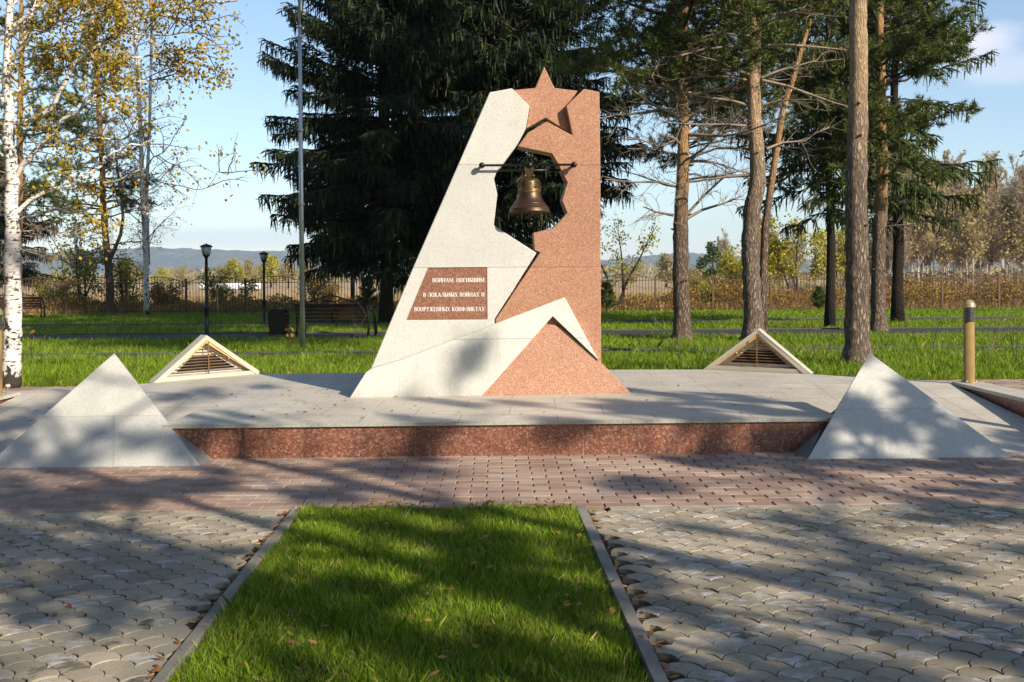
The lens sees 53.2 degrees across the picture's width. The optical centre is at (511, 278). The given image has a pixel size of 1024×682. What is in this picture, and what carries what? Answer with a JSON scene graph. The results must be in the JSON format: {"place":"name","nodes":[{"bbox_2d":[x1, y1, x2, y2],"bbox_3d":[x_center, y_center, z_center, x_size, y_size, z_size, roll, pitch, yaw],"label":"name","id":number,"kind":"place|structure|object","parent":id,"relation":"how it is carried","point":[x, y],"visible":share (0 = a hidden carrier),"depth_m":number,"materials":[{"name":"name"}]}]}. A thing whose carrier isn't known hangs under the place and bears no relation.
{"place":"outdoors","nodes":[
{"label":"outdoors","id":0,"kind":"place"},
{"bbox_2d":[151,508,299,681],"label":"kerb","id":1,"kind":"structure","parent":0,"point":[163,675],"depth_m":4.96,"materials":[{"name":"concrete"}]},
{"bbox_2d":[166,497,652,681],"bbox_3d":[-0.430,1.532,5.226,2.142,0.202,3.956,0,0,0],"label":"grass","id":2,"kind":"structure","parent":0,"point":[533,538],"depth_m":5.00,"materials":[{"name":"green plant"}]},
{"bbox_2d":[0,276,1022,313],"bbox_3d":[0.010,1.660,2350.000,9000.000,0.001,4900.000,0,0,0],"label":"field","id":3,"kind":"structure","parent":0,"point":[194,288],"depth_m":191.94,"materials":[{"name":"plant"}]},
{"bbox_2d":[0,147,70,291],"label":"spruce tree","id":4,"kind":"object","parent":3,"relation":"on","point":[27,272],"visible":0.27,"depth_m":58.31,"materials":[{"name":"green plant"}]},
{"bbox_2d":[27,273,72,306],"bbox_3d":[-23.823,0.784,52.866,2.258,2.126,2.427,0,0,-31],"label":"bush","id":5,"kind":"object","parent":3,"relation":"on","point":[61,290],"visible":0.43,"depth_m":52.52,"materials":[{"name":"green plant"}]},
{"bbox_2d":[49,212,114,309],"bbox_3d":[-22.462,-0.845,53.125,3.246,5.298,3.409,0,0,0],"label":"maple tree","id":6,"kind":"object","parent":3,"relation":"on","point":[87,270],"visible":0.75,"depth_m":53.07,"materials":[{"name":"green plant"}]},
{"bbox_2d":[97,242,150,300],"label":"maple tree","id":7,"kind":"object","parent":3,"relation":"on","point":[122,273],"visible":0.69,"depth_m":54.72,"materials":[{"name":"green plant"}]},
{"bbox_2d":[150,266,173,285],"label":"tree","id":8,"kind":"object","parent":3,"relation":"on","point":[161,271],"visible":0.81,"depth_m":249.67,"materials":[{"name":"yellow plant"}]},
{"bbox_2d":[149,273,189,305],"bbox_3d":[-18.320,0.883,54.268,2.914,2.278,2.447,0,0,39],"label":"bush","id":9,"kind":"object","parent":3,"relation":"on","point":[165,292],"visible":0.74,"depth_m":53.53,"materials":[{"name":"green plant"}]},
{"bbox_2d":[172,264,197,286],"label":"tree","id":10,"kind":"object","parent":3,"relation":"on","point":[184,270],"visible":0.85,"depth_m":239.70,"materials":[{"name":"grey plant"}]},
{"bbox_2d":[197,267,260,305],"bbox_3d":[-14.680,0.592,53.206,3.132,2.384,2.832,0,0,0],"label":"bush","id":11,"kind":"object","parent":3,"relation":"on","point":[250,286],"visible":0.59,"depth_m":52.75,"materials":[{"name":"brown plant"}]},
{"bbox_2d":[222,257,248,281],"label":"tree","id":12,"kind":"object","parent":3,"relation":"on","point":[233,265],"visible":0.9,"depth_m":199.62,"materials":[{"name":"yellow plant"}]},
{"bbox_2d":[238,258,262,280],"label":"tree","id":13,"kind":"object","parent":3,"relation":"on","point":[249,269],"visible":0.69,"depth_m":209.42,"materials":[{"name":"yellow plant"}]},
{"bbox_2d":[256,254,280,286],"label":"tree","id":14,"kind":"object","parent":3,"relation":"on","point":[272,263],"visible":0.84,"depth_m":219.22,"materials":[{"name":"yellow plant"}]},
{"bbox_2d":[276,259,298,287],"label":"tree","id":15,"kind":"object","parent":3,"relation":"on","point":[293,273],"visible":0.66,"depth_m":199.37,"materials":[{"name":"yellow plant"}]},
{"bbox_2d":[291,273,342,303],"bbox_3d":[-10.132,0.686,53.715,2.567,2.350,2.889,0,0,-23],"label":"bush","id":16,"kind":"object","parent":3,"relation":"on","point":[321,290],"visible":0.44,"depth_m":53.48,"materials":[{"name":"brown plant"}]},
{"bbox_2d":[306,64,372,300],"bbox_3d":[-8.410,-4.785,53.791,4.753,13.085,4.669,0,0,0],"label":"spruce tree","id":17,"kind":"object","parent":3,"relation":"on","point":[331,228],"depth_m":53.78,"materials":[{"name":"green plant"}]},
{"bbox_2d":[0,274,1023,313],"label":"undergrowth","id":18,"kind":"object","parent":3,"relation":"on","point":[920,292],"depth_m":51.10,"materials":[{"name":"brown plant"}]},
{"bbox_2d":[29,263,1021,282],"bbox_3d":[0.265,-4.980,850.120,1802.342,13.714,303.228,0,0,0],"label":"distant treeline","id":19,"kind":"object","parent":3,"relation":"on","point":[650,272],"visible":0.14,"depth_m":773.48,"materials":[{"name":"brown plant"}]},
{"bbox_2d":[601,208,661,306],"bbox_3d":[5.254,-0.980,50.406,3.486,5.252,4.132,0,0,-34],"label":"maple tree","id":20,"kind":"object","parent":3,"relation":"on","point":[637,263],"visible":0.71,"depth_m":50.38,"materials":[{"name":"green plant"}]},
{"bbox_2d":[654,253,672,286],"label":"tree","id":21,"kind":"object","parent":3,"relation":"on","point":[665,262],"visible":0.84,"depth_m":169.28,"materials":[{"name":"grey plant"}]},
{"bbox_2d":[656,279,698,302],"bbox_3d":[8.605,0.846,51.950,2.255,1.778,2.458,0,0,35],"label":"bush","id":22,"kind":"object","parent":3,"relation":"on","point":[669,294],"visible":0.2,"depth_m":51.56,"materials":[{"name":"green plant"}]},
{"bbox_2d":[689,268,718,298],"bbox_3d":[9.498,0.510,54.196,2.283,2.201,2.566,0,0,-40],"label":"bush","id":23,"kind":"object","parent":3,"relation":"on","point":[699,280],"visible":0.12,"depth_m":53.81,"materials":[{"name":"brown plant"}]},
{"bbox_2d":[690,280,720,309],"bbox_3d":[9.582,0.936,51.818,1.832,1.742,2.605,0,0,-44],"label":"bush","id":24,"kind":"object","parent":3,"relation":"on","point":[705,293],"visible":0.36,"depth_m":51.45,"materials":[{"name":"green plant"}]},
{"bbox_2d":[695,241,722,284],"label":"tree","id":25,"kind":"object","parent":3,"relation":"on","point":[712,255],"visible":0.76,"depth_m":139.55,"materials":[{"name":"green plant"}]},
{"bbox_2d":[701,272,742,299],"bbox_3d":[11.339,0.667,54.815,2.201,2.080,2.960,0,0,-44],"label":"bush","id":26,"kind":"object","parent":3,"relation":"on","point":[723,282],"visible":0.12,"depth_m":55.04,"materials":[{"name":"brown plant"}]},
{"bbox_2d":[717,227,732,278],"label":"birch tree","id":27,"kind":"object","parent":3,"relation":"on","point":[724,243],"visible":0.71,"depth_m":149.61,"materials":[{"name":"brown plant"}]},
{"bbox_2d":[713,240,742,285],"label":"maple tree","id":28,"kind":"object","parent":3,"relation":"on","point":[727,260],"visible":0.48,"depth_m":60.17,"materials":[{"name":"yellow plant"}]},
{"bbox_2d":[735,207,790,290],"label":"maple tree","id":29,"kind":"object","parent":3,"relation":"on","point":[772,221],"visible":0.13,"depth_m":56.37,"materials":[{"name":"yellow plant"}]},
{"bbox_2d":[790,230,808,289],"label":"birch tree","id":30,"kind":"object","parent":3,"relation":"on","point":[801,263],"visible":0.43,"depth_m":110.92,"materials":[{"name":"green plant"}]},
{"bbox_2d":[760,213,839,300],"bbox_3d":[14.624,-0.912,53.273,4.619,4.981,2.708,0,0,23],"label":"maple tree","id":31,"kind":"object","parent":3,"relation":"on","point":[775,259],"visible":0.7,"depth_m":53.51,"materials":[{"name":"green plant"}]},
{"bbox_2d":[797,224,870,298],"bbox_3d":[18.035,-0.760,57.497,3.846,4.643,3.239,0,0,-27],"label":"maple tree","id":32,"kind":"object","parent":3,"relation":"on","point":[839,237],"visible":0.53,"depth_m":57.25,"materials":[{"name":"yellow plant"}]},
{"bbox_2d":[886,192,927,265],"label":"birch tree","id":33,"kind":"object","parent":3,"relation":"on","point":[907,252],"visible":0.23,"depth_m":87.75,"materials":[{"name":"brown plant"}]},
{"bbox_2d":[891,150,940,285],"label":"birch tree","id":34,"kind":"object","parent":3,"relation":"on","point":[928,207],"visible":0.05,"depth_m":91.89,"materials":[{"name":"brown plant"}]},
{"bbox_2d":[887,172,946,286],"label":"birch tree","id":35,"kind":"object","parent":3,"relation":"on","point":[917,250],"visible":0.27,"depth_m":88.32,"materials":[{"name":"brown plant"}]},
{"bbox_2d":[921,170,961,285],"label":"birch tree","id":36,"kind":"object","parent":3,"relation":"on","point":[944,191],"visible":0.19,"depth_m":93.53,"materials":[{"name":"brown plant"}]},
{"bbox_2d":[931,207,956,280],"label":"birch tree","id":37,"kind":"object","parent":3,"relation":"on","point":[942,258],"visible":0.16,"depth_m":109.97,"materials":[{"name":"brown plant"}]},
{"bbox_2d":[886,268,1023,290],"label":"wood undergrowth","id":38,"kind":"object","parent":3,"relation":"on","point":[972,275],"visible":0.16,"depth_m":97.06,"materials":[{"name":"brown plant"}]},
{"bbox_2d":[943,188,988,283],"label":"birch tree","id":39,"kind":"object","parent":3,"relation":"on","point":[965,247],"visible":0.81,"depth_m":91.22,"materials":[{"name":"brown plant"}]},
{"bbox_2d":[940,149,998,285],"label":"birch tree","id":40,"kind":"object","parent":3,"relation":"on","point":[953,186],"visible":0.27,"depth_m":100.92,"materials":[{"name":"brown plant"}]},
{"bbox_2d":[955,185,995,285],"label":"birch tree","id":41,"kind":"object","parent":3,"relation":"on","point":[981,223],"visible":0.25,"depth_m":98.82,"materials":[{"name":"brown plant"}]},
{"bbox_2d":[976,177,999,284],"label":"birch tree","id":42,"kind":"object","parent":3,"relation":"on","point":[992,202],"visible":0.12,"depth_m":115.24,"materials":[{"name":"brown plant"}]},
{"bbox_2d":[968,150,1008,284],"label":"birch tree","id":43,"kind":"object","parent":3,"relation":"on","point":[988,157],"visible":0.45,"depth_m":104.50,"materials":[{"name":"brown plant"}]},
{"bbox_2d":[982,208,1004,274],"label":"birch tree","id":44,"kind":"object","parent":3,"relation":"on","point":[992,252],"visible":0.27,"depth_m":122.83,"materials":[{"name":"brown plant"}]},
{"bbox_2d":[979,271,1022,303],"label":"bush","id":45,"kind":"object","parent":3,"relation":"on","point":[995,284],"visible":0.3,"depth_m":52.82,"materials":[{"name":"brown plant"}]},
{"bbox_2d":[988,192,1023,277],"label":"birch tree","id":46,"kind":"object","parent":3,"relation":"on","point":[1010,230],"visible":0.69,"depth_m":109.04,"materials":[{"name":"brown plant"}]},
{"bbox_2d":[999,153,1023,284],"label":"birch tree","id":47,"kind":"object","parent":3,"relation":"on","point":[1015,183],"visible":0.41,"depth_m":116.88,"materials":[{"name":"brown plant"}]},
{"bbox_2d":[1007,150,1023,233],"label":"birch tree","id":48,"kind":"object","parent":3,"relation":"on","point":[1018,193],"visible":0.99,"depth_m":99.54,"materials":[{"name":"brown plant"}]},
{"bbox_2d":[1007,168,1023,240],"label":"birch tree","id":49,"kind":"object","parent":3,"relation":"on","point":[1014,201],"visible":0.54,"depth_m":108.16,"materials":[{"name":"brown plant"}]},
{"bbox_2d":[0,502,1023,681],"bbox_3d":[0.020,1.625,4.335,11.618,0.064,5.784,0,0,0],"label":"stone paving","id":50,"kind":"structure","parent":0,"point":[116,580],"depth_m":5.30,"materials":[{"name":"grey stone"}]},
{"bbox_2d":[0,370,1023,458],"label":"stone platform","id":51,"kind":"structure","parent":50,"relation":"on","point":[691,413],"depth_m":9.75,"materials":[{"name":"stone"}]},
{"bbox_2d":[148,335,262,382],"bbox_3d":[-4.147,1.044,13.648,0.490,0.582,1.603,0,0,43],"label":"vent pyramid","id":52,"kind":"object","parent":51,"relation":"on","point":[202,356],"visible":1,"depth_m":13.55,"materials":[{"name":"beige stone"}]},
{"bbox_2d":[350,67,629,397],"bbox_3d":[-0.245,-0.550,11.532,3.126,3.691,0.526,0,0,-5],"label":"bell monument","id":53,"kind":"object","parent":51,"relation":"on","point":[445,335],"visible":1,"depth_m":11.43,"materials":[{"name":"white stone"}]},
{"bbox_2d":[509,162,549,226],"bbox_3d":[0.194,-0.936,11.386,0.455,0.728,0.455,0,0,0],"label":"bell","id":54,"kind":"object","parent":53,"relation":"hanging from","point":[529,200],"visible":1,"depth_m":11.27,"materials":[{"name":"brown metal"}]},
{"bbox_2d":[704,328,812,373],"bbox_3d":[3.443,0.991,14.151,1.499,0.596,0.490,0,0,31],"label":"vent pyramid","id":55,"kind":"object","parent":51,"relation":"on","point":[759,350],"visible":1,"depth_m":14.04,"materials":[{"name":"beige stone"}]},
{"bbox_2d":[576,506,668,681],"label":"kerb","id":56,"kind":"structure","parent":50,"relation":"on","point":[649,660],"depth_m":4.95,"materials":[{"name":"concrete"}]},
{"bbox_2d":[597,503,1023,681],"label":"pine needle litter","id":57,"kind":"object","parent":50,"relation":"on","point":[813,580],"visible":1,"depth_m":5.26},
{"bbox_2d":[0,379,1023,513],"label":"brick paving","id":58,"kind":"structure","parent":0,"point":[281,485],"depth_m":8.03,"materials":[{"name":"red brick"}]},
{"bbox_2d":[0,392,19,403],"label":"ramp wall","id":59,"kind":"structure","parent":58,"relation":"on","point":[7,396],"depth_m":11.45,"materials":[{"name":"stone"}]},
{"bbox_2d":[0,308,5,394],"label":"bollard light","id":60,"kind":"object","parent":59,"relation":"on","point":[1,371],"visible":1,"depth_m":11.49,"materials":[{"name":"metal"}]},
{"bbox_2d":[0,353,211,467],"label":"granite pyramid","id":61,"kind":"object","parent":58,"relation":"on","point":[107,412],"visible":0.9,"depth_m":9.06,"materials":[{"name":"stone"}]},
{"bbox_2d":[794,354,1011,459],"bbox_3d":[3.487,1.160,9.719,1.880,0.878,1.577,0,0,0],"label":"granite pyramid","id":62,"kind":"object","parent":58,"relation":"on","point":[882,410],"visible":0.81,"depth_m":9.22,"materials":[{"name":"stone"}]},
{"bbox_2d":[952,381,1023,416],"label":"ramp wall","id":63,"kind":"structure","parent":58,"relation":"on","point":[1010,399],"depth_m":11.19,"materials":[{"name":"grey stone"}]},
{"bbox_2d":[961,299,977,382],"bbox_3d":[5.428,0.742,12.148,0.190,0.982,0.190,0,0,0],"label":"bollard light","id":64,"kind":"object","parent":63,"relation":"on","point":[968,305],"visible":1,"depth_m":12.10,"materials":[{"name":"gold metal"}]},
{"bbox_2d":[0,0,1023,260],"label":"sky","id":65,"kind":"structure","parent":0,"point":[236,223],"materials":[{"name":"blue"}]},
{"bbox_2d":[1,289,1023,315],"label":"dry grass","id":66,"kind":"structure","parent":0,"point":[660,305],"depth_m":50.43,"materials":[{"name":"brown plant"}]},
{"bbox_2d":[1,306,1023,386],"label":"lawn","id":67,"kind":"structure","parent":0,"point":[601,357],"depth_m":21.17,"materials":[{"name":"green plant"}]},
{"bbox_2d":[0,293,45,318],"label":"park bench","id":68,"kind":"object","parent":67,"relation":"on","point":[28,299],"visible":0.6,"depth_m":43.73,"materials":[{"name":"brown wood"}]},
{"bbox_2d":[0,0,100,315],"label":"birch tree","id":69,"kind":"object","parent":67,"relation":"on","point":[38,89],"visible":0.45,"depth_m":46.16,"materials":[{"name":"yellow plant"}]},
{"bbox_2d":[28,2,160,314],"bbox_3d":[-19.554,-5.923,49.644,6.690,15.551,6.909,0,0,0],"label":"birch tree","id":70,"kind":"object","parent":67,"relation":"on","point":[108,264],"visible":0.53,"depth_m":49.03,"materials":[{"name":"yellow plant"}]},
{"bbox_2d":[0,0,264,388],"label":"birch tree","id":71,"kind":"object","parent":67,"relation":"on","point":[12,346],"visible":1,"depth_m":15.29,"materials":[{"name":"yellow plant"}]},
{"bbox_2d":[85,0,193,315],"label":"birch tree","id":72,"kind":"object","parent":67,"relation":"on","point":[144,198],"visible":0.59,"depth_m":46.93,"materials":[{"name":"white plant"}]},
{"bbox_2d":[259,251,267,321],"bbox_3d":[-9.340,0.316,38.532,0.374,2.681,0.374,0,0,0],"label":"street lamp","id":73,"kind":"object","parent":67,"relation":"on","point":[263,255],"visible":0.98,"depth_m":38.49,"materials":[{"name":"metal"}]},
{"bbox_2d":[297,0,304,350],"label":"flagpole","id":74,"kind":"object","parent":67,"relation":"on","point":[301,242],"visible":0.94,"depth_m":23.01,"materials":[{"name":"metal"}]},
{"bbox_2d":[355,279,379,311],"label":"young pine","id":75,"kind":"object","parent":67,"relation":"on","point":[367,294],"visible":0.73,"depth_m":45.84,"materials":[{"name":"green plant"}]},
{"bbox_2d":[249,0,513,323],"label":"spruce tree","id":76,"kind":"object","parent":67,"relation":"on","point":[404,56],"visible":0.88,"depth_m":34.69,"materials":[{"name":"green plant"}]},
{"bbox_2d":[337,0,577,298],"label":"spruce tree","id":77,"kind":"object","parent":67,"relation":"on","point":[472,112],"visible":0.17,"depth_m":36.52,"materials":[{"name":"green plant"}]},
{"bbox_2d":[2,332,1017,341],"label":"path kerb","id":78,"kind":"structure","parent":67,"relation":"on","point":[606,335],"depth_m":28.00,"materials":[{"name":"grey concrete"}]},
{"bbox_2d":[0,272,1023,313],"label":"metal fence","id":79,"kind":"object","parent":67,"relation":"on","point":[245,282],"visible":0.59,"depth_m":49.26,"materials":[{"name":"metal"}]},
{"bbox_2d":[2,326,1023,334],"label":"path kerb","id":80,"kind":"structure","parent":67,"relation":"on","point":[385,331],"depth_m":30.49,"materials":[{"name":"grey concrete"}]},
{"bbox_2d":[32,319,1005,327],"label":"path kerb","id":81,"kind":"structure","parent":67,"relation":"on","point":[612,322],"depth_m":36.32,"materials":[{"name":"grey concrete"}]},
{"bbox_2d":[21,345,1023,354],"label":"path kerb","id":82,"kind":"structure","parent":67,"relation":"on","point":[378,350],"depth_m":22.24,"materials":[{"name":"grey concrete"}]},
{"bbox_2d":[23,348,1021,358],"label":"path kerb","id":83,"kind":"structure","parent":67,"relation":"on","point":[376,353],"depth_m":21.70,"materials":[{"name":"grey concrete"}]},
{"bbox_2d":[22,316,1023,324],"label":"path kerb","id":84,"kind":"structure","parent":67,"relation":"on","point":[494,321],"depth_m":37.34,"materials":[{"name":"grey concrete"}]},
{"bbox_2d":[435,0,647,254],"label":"spruce tree","id":85,"kind":"object","parent":67,"relation":"on","point":[557,29],"visible":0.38,"depth_m":36.90,"materials":[{"name":"green plant"}]},
{"bbox_2d":[601,280,621,311],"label":"young pine","id":86,"kind":"object","parent":67,"relation":"on","point":[607,290],"visible":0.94,"depth_m":46.87,"materials":[{"name":"green plant"}]},
{"bbox_2d":[528,0,813,342],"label":"pine tree","id":87,"kind":"object","parent":67,"relation":"on","point":[680,270],"visible":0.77,"depth_m":25.86,"materials":[{"name":"green plant"}]},
{"bbox_2d":[592,0,769,257],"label":"pine tree","id":88,"kind":"object","parent":67,"relation":"on","point":[651,154],"visible":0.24,"depth_m":39.80,"materials":[{"name":"green plant"}]},
{"bbox_2d":[599,0,900,340],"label":"pine tree","id":89,"kind":"object","parent":67,"relation":"on","point":[755,14],"visible":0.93,"depth_m":25.07,"materials":[{"name":"green plant"}]},
{"bbox_2d":[689,4,821,262],"bbox_3d":[10.380,-7.380,42.824,7.191,18.063,7.435,0,0,-1],"label":"pine tree","id":90,"kind":"object","parent":67,"relation":"on","point":[791,124],"visible":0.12,"depth_m":42.35,"materials":[{"name":"green plant"}]},
{"bbox_2d":[811,286,824,309],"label":"young pine","id":91,"kind":"object","parent":67,"relation":"on","point":[818,295],"visible":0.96,"depth_m":47.93,"materials":[{"name":"green plant"}]},
{"bbox_2d":[803,306,845,364],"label":"sapling","id":92,"kind":"object","parent":67,"relation":"on","point":[826,337],"visible":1,"depth_m":17.94,"materials":[{"name":"green plant"}]},
{"bbox_2d":[728,0,937,327],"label":"spruce tree","id":93,"kind":"object","parent":67,"relation":"on","point":[830,213],"visible":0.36,"depth_m":32.14,"materials":[{"name":"green plant"}]},
{"bbox_2d":[836,0,875,364],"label":"pine tree","id":94,"kind":"object","parent":67,"relation":"on","point":[857,346],"visible":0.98,"depth_m":18.39,"materials":[{"name":"brown plant"}]},
{"bbox_2d":[776,8,936,176],"bbox_3d":[15.545,-7.835,46.055,7.789,18.923,7.534,0,0,14],"label":"pine tree","id":95,"kind":"object","parent":67,"relation":"on","point":[791,112],"visible":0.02,"depth_m":45.47,"materials":[{"name":"green plant"}]},
{"bbox_2d":[764,0,996,330],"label":"pine tree","id":96,"kind":"object","parent":67,"relation":"on","point":[924,38],"visible":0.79,"depth_m":29.21,"materials":[{"name":"green plant"}]},
{"bbox_2d":[790,0,1004,322],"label":"spruce tree","id":97,"kind":"object","parent":67,"relation":"on","point":[897,208],"visible":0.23,"depth_m":33.98,"materials":[{"name":"green plant"}]},
{"bbox_2d":[979,202,1023,282],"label":"rowan tree","id":98,"kind":"object","parent":67,"relation":"on","point":[1011,237],"visible":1,"depth_m":45.71,"materials":[{"name":"brown plant"}]},
{"bbox_2d":[1002,313,1021,360],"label":"sapling","id":99,"kind":"object","parent":67,"relation":"on","point":[1011,340],"visible":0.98,"depth_m":18.37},
{"bbox_2d":[3,247,1022,280],"bbox_3d":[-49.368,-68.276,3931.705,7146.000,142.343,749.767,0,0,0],"label":"hills","id":100,"kind":"structure","parent":0,"point":[174,258],"depth_m":3948.14,"materials":[{"name":"blue"}]},
{"bbox_2d":[2,327,1023,339],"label":"path","id":101,"kind":"structure","parent":0,"point":[371,334],"depth_m":29.48,"materials":[{"name":"grey asphalt"}]},
{"bbox_2d":[200,243,212,334],"bbox_3d":[-8.927,0.312,29.892,0.374,2.683,0.374,0,0,0],"label":"street lamp","id":102,"kind":"object","parent":101,"relation":"on","point":[206,249],"visible":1,"depth_m":29.85,"materials":[{"name":"metal"}]},
{"bbox_2d":[267,308,290,335],"bbox_3d":[-6.569,1.255,28.850,0.554,0.809,0.410,0,0,12],"label":"litter bin","id":103,"kind":"object","parent":101,"relation":"on","point":[278,318],"visible":0.9,"depth_m":28.67,"materials":[{"name":"metal"}]},
{"bbox_2d":[293,295,376,336],"bbox_3d":[-4.907,1.048,28.449,2.165,1.183,0.861,0,0,9],"label":"park bench","id":104,"kind":"object","parent":101,"relation":"on","point":[335,305],"visible":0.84,"depth_m":28.12,"materials":[{"name":"brown wood"}]},
{"bbox_2d":[0,326,954,681],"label":"fallen leaves","id":105,"kind":"object","parent":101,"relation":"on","point":[258,544],"visible":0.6,"depth_m":5.60,"materials":[{"name":"brown plant"}]},
{"bbox_2d":[2,317,1023,326],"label":"path","id":106,"kind":"structure","parent":0,"point":[494,322],"depth_m":36.89,"materials":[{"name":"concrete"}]},
{"bbox_2d":[22,347,1020,355],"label":"path","id":107,"kind":"structure","parent":0,"point":[377,352],"depth_m":22.14,"materials":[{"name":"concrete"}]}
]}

